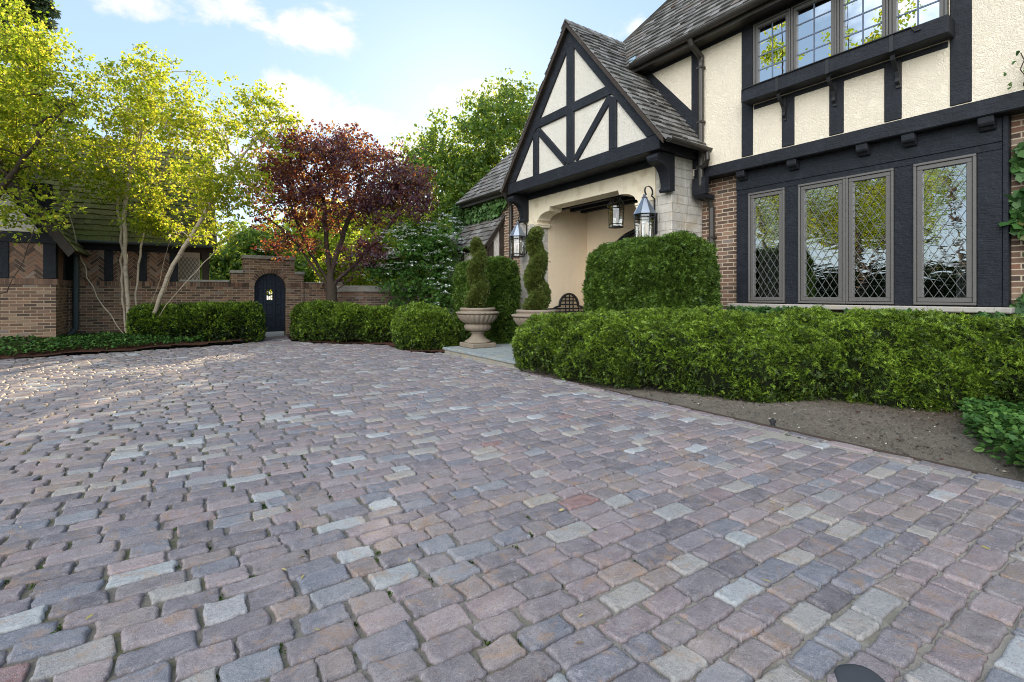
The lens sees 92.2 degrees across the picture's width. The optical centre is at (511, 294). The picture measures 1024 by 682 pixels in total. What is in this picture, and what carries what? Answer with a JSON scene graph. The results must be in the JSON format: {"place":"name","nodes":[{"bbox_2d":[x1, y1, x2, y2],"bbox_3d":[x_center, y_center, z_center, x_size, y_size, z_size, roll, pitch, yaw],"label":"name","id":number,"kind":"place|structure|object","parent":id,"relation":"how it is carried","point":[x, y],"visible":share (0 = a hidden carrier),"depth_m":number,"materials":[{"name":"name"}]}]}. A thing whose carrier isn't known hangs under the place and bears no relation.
{"place":"outdoors","nodes":[
{"label":"outdoors","id":0,"kind":"place"},
{"bbox_2d":[0,331,444,359],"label":"ground","id":1,"kind":"structure","parent":0,"point":[155,348],"depth_m":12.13,"materials":[{"name":"soil"}]},
{"bbox_2d":[0,0,86,157],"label":"spruce tree","id":2,"kind":"object","parent":1,"relation":"on","point":[43,6],"visible":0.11,"depth_m":27.37,"materials":[{"name":"green plant"}]},
{"bbox_2d":[0,0,128,293],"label":"maple tree","id":3,"kind":"object","parent":1,"relation":"on","point":[15,50],"visible":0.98,"depth_m":9.49,"materials":[{"name":"green plant"}]},
{"bbox_2d":[0,331,204,355],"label":"ground cover","id":4,"kind":"object","parent":1,"relation":"on","point":[86,338],"visible":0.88,"depth_m":10.47,"materials":[{"name":"green plant"}]},
{"bbox_2d":[0,131,216,346],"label":"coach house","id":5,"kind":"structure","parent":1,"relation":"on","point":[50,292],"depth_m":11.97,"materials":[{"name":"brick"}]},
{"bbox_2d":[20,41,312,332],"bbox_3d":[-7.588,-2.349,11.500,6.111,6.991,3.180,0,0,5],"label":"birch tree","id":6,"kind":"object","parent":1,"relation":"on","point":[150,110],"visible":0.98,"depth_m":11.16,"materials":[{"name":"green plant"}]},
{"bbox_2d":[124,300,266,347],"bbox_3d":[-7.741,0.685,12.217,3.037,1.120,1.275,0,0,-23],"label":"yew hedge","id":7,"kind":"object","parent":1,"relation":"on","point":[218,320],"visible":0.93,"depth_m":11.89,"materials":[{"name":"green plant"}]},
{"bbox_2d":[200,250,269,291],"bbox_3d":[-11.970,-0.392,19.791,3.945,3.202,3.110,0,0,8],"label":"garden tree","id":8,"kind":"object","parent":1,"relation":"on","point":[211,269],"visible":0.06,"depth_m":19.02,"materials":[{"name":"green plant"}]},
{"bbox_2d":[200,216,322,299],"bbox_3d":[-10.906,-1.074,20.850,4.444,4.575,5.635,0,0,25],"label":"garden tree","id":9,"kind":"object","parent":1,"relation":"on","point":[247,238],"visible":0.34,"depth_m":19.95,"materials":[{"name":"green plant"}]},
{"bbox_2d":[258,198,362,297],"bbox_3d":[-9.191,-2.005,24.283,5.975,6.419,5.992,0,0,22],"label":"garden tree","id":10,"kind":"object","parent":1,"relation":"on","point":[311,234],"visible":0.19,"depth_m":23.25,"materials":[{"name":"green plant"}]},
{"bbox_2d":[310,249,376,285],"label":"garden tree","id":11,"kind":"object","parent":1,"relation":"on","point":[323,266],"visible":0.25,"depth_m":16.47,"materials":[{"name":"green plant"}]},
{"bbox_2d":[343,196,435,284],"bbox_3d":[-4.063,-1.471,19.542,4.979,5.349,4.994,0,0,-34],"label":"garden tree","id":12,"kind":"object","parent":1,"relation":"on","point":[366,230],"visible":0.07,"depth_m":18.43,"materials":[{"name":"green plant"}]},
{"bbox_2d":[352,229,432,285],"bbox_3d":[-4.071,-0.670,17.403,3.496,3.744,3.485,0,0,-28],"label":"garden tree","id":13,"kind":"object","parent":1,"relation":"on","point":[374,284],"visible":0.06,"depth_m":17.04,"materials":[{"name":"green plant"}]},
{"bbox_2d":[421,211,453,282],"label":"garden tree","id":14,"kind":"object","parent":1,"relation":"on","point":[439,224],"depth_m":19.52,"materials":[{"name":"green plant"}]},
{"bbox_2d":[380,67,537,227],"bbox_3d":[-1.052,-4.728,23.837,10.452,11.888,6.678,0,0,-12],"label":"ash tree","id":15,"kind":"object","parent":1,"relation":"on","point":[456,178],"visible":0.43,"depth_m":22.38,"materials":[{"name":"green plant"}]},
{"bbox_2d":[445,350,543,371],"bbox_3d":[1.145,1.222,10.209,4.100,0.155,3.060,0,0,-34],"label":"entrance step","id":16,"kind":"object","parent":1,"relation":"on","point":[491,361],"visible":0.07,"depth_m":8.95,"materials":[{"name":"stone"}]},
{"bbox_2d":[443,343,519,363],"bbox_3d":[1.139,1.119,10.205,4.155,0.048,3.120,0,0,-34],"label":"entrance landing","id":17,"kind":"object","parent":16,"relation":"on","point":[502,352],"visible":0.28,"depth_m":9.53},
{"bbox_2d":[456,307,499,348],"bbox_3d":[-0.723,0.681,10.386,0.931,0.828,0.931,0,0,-34],"label":"stone urn","id":18,"kind":"object","parent":17,"relation":"on","point":[477,321],"visible":0.98,"depth_m":10.13,"materials":[{"name":"stone"}]},
{"bbox_2d":[464,236,489,307],"bbox_3d":[-0.743,-0.425,10.389,0.571,1.628,0.576,0,0,-34],"label":"spiral topiary","id":19,"kind":"object","parent":18,"relation":"on","point":[477,295],"visible":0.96,"depth_m":10.26,"materials":[{"name":"green plant"}]},
{"bbox_2d":[511,309,556,325],"bbox_3d":[0.448,0.681,9.005,0.931,0.828,0.931,0,0,45],"label":"stone urn","id":20,"kind":"object","parent":17,"relation":"on","point":[520,316],"visible":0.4,"depth_m":8.70,"materials":[{"name":"stone"}]},
{"bbox_2d":[522,226,551,309],"bbox_3d":[0.450,-0.447,8.988,0.594,1.671,0.584,0,0,-34],"label":"spiral topiary","id":21,"kind":"object","parent":20,"relation":"on","point":[537,288],"visible":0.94,"depth_m":8.87,"materials":[{"name":"green plant"}]},
{"bbox_2d":[548,293,583,312],"bbox_3d":[1.533,0.524,11.997,1.330,1.142,0.517,0,0,-34],"label":"garden bench","id":22,"kind":"object","parent":17,"relation":"on","point":[561,300],"visible":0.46,"depth_m":12.16,"materials":[{"name":"black metal"}]},
{"bbox_2d":[449,0,1023,327],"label":"manor house","id":23,"kind":"structure","parent":1,"relation":"on","point":[837,156],"depth_m":7.85,"materials":[{"name":"paint"}]},
{"bbox_2d":[449,196,508,236],"bbox_3d":[-0.783,-2.158,13.778,2.573,1.145,0.655,0,0,45],"label":"wing ivy","id":24,"kind":"object","parent":23,"relation":"attached to","point":[485,212],"visible":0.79,"depth_m":14.02,"materials":[{"name":"green plant"}]},
{"bbox_2d":[510,216,526,257],"bbox_3d":[0.177,-1.414,11.908,0.473,1.012,0.381,0,0,-34],"label":"wall lantern","id":25,"kind":"object","parent":23,"relation":"attached to","point":[517,232],"depth_m":11.84,"materials":[{"name":"silver metal"}]},
{"bbox_2d":[607,198,624,228],"bbox_3d":[2.257,-1.865,10.705,0.380,0.814,0.380,0,0,-34],"label":"hanging lantern","id":26,"kind":"object","parent":23,"relation":"hanging from","point":[620,205],"visible":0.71,"depth_m":10.76,"materials":[{"name":"black metal"}]},
{"bbox_2d":[619,229,634,239],"bbox_3d":[3.107,-0.240,11.072,0.140,2.639,2.358,0,0,-34],"label":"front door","id":27,"kind":"structure","parent":23,"relation":"in","point":[630,234],"depth_m":11.53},
{"bbox_2d":[634,186,657,236],"bbox_3d":[2.361,-1.414,8.665,0.473,1.012,0.381,0,0,-34],"label":"wall lantern","id":28,"kind":"object","parent":23,"relation":"attached to","point":[644,208],"depth_m":8.62,"materials":[{"name":"silver metal"}]},
{"bbox_2d":[727,305,1005,318],"bbox_3d":[4.523,0.514,6.870,0.232,0.725,3.459,0,0,-34],"label":"window sill","id":29,"kind":"structure","parent":23,"relation":"attached to","point":[762,309],"depth_m":7.49,"materials":[{"name":"beige stone"}]},
{"bbox_2d":[998,140,1023,316],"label":"wall ivy","id":30,"kind":"object","parent":23,"relation":"attached to","point":[1015,222],"depth_m":5.53,"materials":[{"name":"green plant"}]},
{"bbox_2d":[1003,51,1023,101],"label":"ivy tendril","id":31,"kind":"object","parent":23,"relation":"attached to","point":[1013,62],"visible":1,"depth_m":5.36,"materials":[{"name":"green plant"}]},
{"bbox_2d":[527,369,1023,480],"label":"planting bed","id":32,"kind":"object","parent":1,"relation":"on","point":[946,460],"visible":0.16,"depth_m":4.62,"materials":[{"name":"soil"}]},
{"bbox_2d":[580,228,723,312],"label":"juniper block","id":33,"kind":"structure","parent":32,"relation":"on","point":[678,269],"depth_m":7.32,"materials":[{"name":"green plant"}]},
{"bbox_2d":[510,304,1023,412],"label":"yew hedge","id":34,"kind":"object","parent":32,"relation":"on","point":[937,360],"visible":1,"depth_m":5.47,"materials":[{"name":"green plant"}]},
{"bbox_2d":[769,418,776,425],"bbox_3d":[2.395,1.182,4.527,0.060,0.096,0.059,0,0,-34],"label":"sprinkler head","id":35,"kind":"object","parent":32,"relation":"on","point":[772,421],"visible":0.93,"depth_m":4.51},
{"bbox_2d":[524,371,1023,481],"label":"bed edging","id":36,"kind":"object","parent":32,"relation":"on","point":[873,449],"visible":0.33,"depth_m":4.27,"materials":[{"name":"stone"}]},
{"bbox_2d":[600,382,1006,465],"bbox_3d":[3.340,1.159,4.963,2.033,0.110,5.482,0,0,-34],"label":"leaf mould","id":37,"kind":"object","parent":32,"relation":"on","point":[869,437],"visible":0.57,"depth_m":4.52,"materials":[{"name":"brown plant"}]},
{"bbox_2d":[603,383,1006,474],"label":"wood chips","id":38,"kind":"object","parent":32,"relation":"on","point":[847,427],"visible":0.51,"depth_m":4.53,"materials":[{"name":"brown wood"}]},
{"bbox_2d":[957,396,1023,469],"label":"vinca patch","id":39,"kind":"object","parent":32,"relation":"on","point":[1006,422],"visible":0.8,"depth_m":3.88,"materials":[{"name":"green plant"}]},
{"bbox_2d":[231,331,291,341],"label":"garden path","id":40,"kind":"structure","parent":0,"point":[277,333],"depth_m":14.97,"materials":[{"name":"stone"}]},
{"bbox_2d":[0,0,665,299],"label":"sky","id":41,"kind":"structure","parent":0,"point":[380,66],"materials":[{"name":"blue"}]},
{"bbox_2d":[289,336,459,351],"bbox_3d":[-2.486,1.194,13.473,6.080,0.062,6.370,0,0,-34],"label":"soil bed","id":42,"kind":"object","parent":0,"point":[388,342],"visible":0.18,"depth_m":12.40,"materials":[{"name":"brown soil"}]},
{"bbox_2d":[177,255,448,335],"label":"garden wall","id":43,"kind":"structure","parent":42,"relation":"on","point":[284,282],"depth_m":14.22,"materials":[{"name":"brick"}]},
{"bbox_2d":[228,115,441,301],"bbox_3d":[-4.954,-1.882,13.653,6.124,6.080,3.621,0,0,-1],"label":"plum tree","id":44,"kind":"object","parent":42,"relation":"on","point":[340,155],"visible":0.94,"depth_m":13.09,"materials":[{"name":"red plant"}]},
{"bbox_2d":[289,299,400,342],"bbox_3d":[-3.956,0.674,12.919,4.163,1.145,1.610,0,0,10],"label":"yew hedge","id":45,"kind":"object","parent":42,"relation":"on","point":[320,320],"visible":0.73,"depth_m":12.41,"materials":[{"name":"green plant"}]},
{"bbox_2d":[337,286,413,306],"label":"rounded wall","id":46,"kind":"structure","parent":42,"relation":"on","point":[367,295],"depth_m":14.35,"materials":[{"name":"brick"}]},
{"bbox_2d":[357,212,468,311],"bbox_3d":[-2.667,-0.514,13.506,3.067,3.414,2.302,0,0,-6],"label":"viburnum bush","id":47,"kind":"object","parent":42,"relation":"on","point":[425,247],"visible":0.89,"depth_m":13.12,"materials":[{"name":"green plant"}]},
{"bbox_2d":[389,301,460,349],"bbox_3d":[-1.967,0.677,11.338,1.688,1.115,1.826,0,0,-34],"label":"rounded shrub","id":48,"kind":"object","parent":42,"relation":"on","point":[419,325],"visible":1,"depth_m":10.72,"materials":[{"name":"leaves"},{"name":"twig"}]},
{"bbox_2d":[451,256,522,343],"bbox_3d":[-0.667,0.157,11.985,1.024,2.192,2.318,0,0,-34],"label":"yew screen","id":49,"kind":"object","parent":42,"relation":"on","point":[503,276],"visible":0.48,"depth_m":11.14,"materials":[{"name":"green plant"}]},
{"bbox_2d":[0,336,1023,681],"bbox_3d":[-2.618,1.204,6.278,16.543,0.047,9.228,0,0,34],"label":"driveway","id":50,"kind":"structure","parent":0,"point":[562,442],"depth_m":2.48,"materials":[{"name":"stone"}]},
{"bbox_2d":[1,339,867,679],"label":"moss","id":51,"kind":"object","parent":50,"relation":"on","point":[265,507],"visible":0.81,"depth_m":2.54,"materials":[{"name":"green plant"}]},
{"bbox_2d":[18,397,988,642],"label":"leaf litter","id":52,"kind":"object","parent":50,"relation":"on","point":[90,615],"visible":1,"depth_m":2.31,"materials":[{"name":"brown plant"}]},
{"bbox_2d":[834,664,885,681],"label":"drain cover","id":53,"kind":"object","parent":50,"relation":"on","point":[850,673],"visible":0.97,"depth_m":1.54,"materials":[{"name":"grey metal"}]}
]}

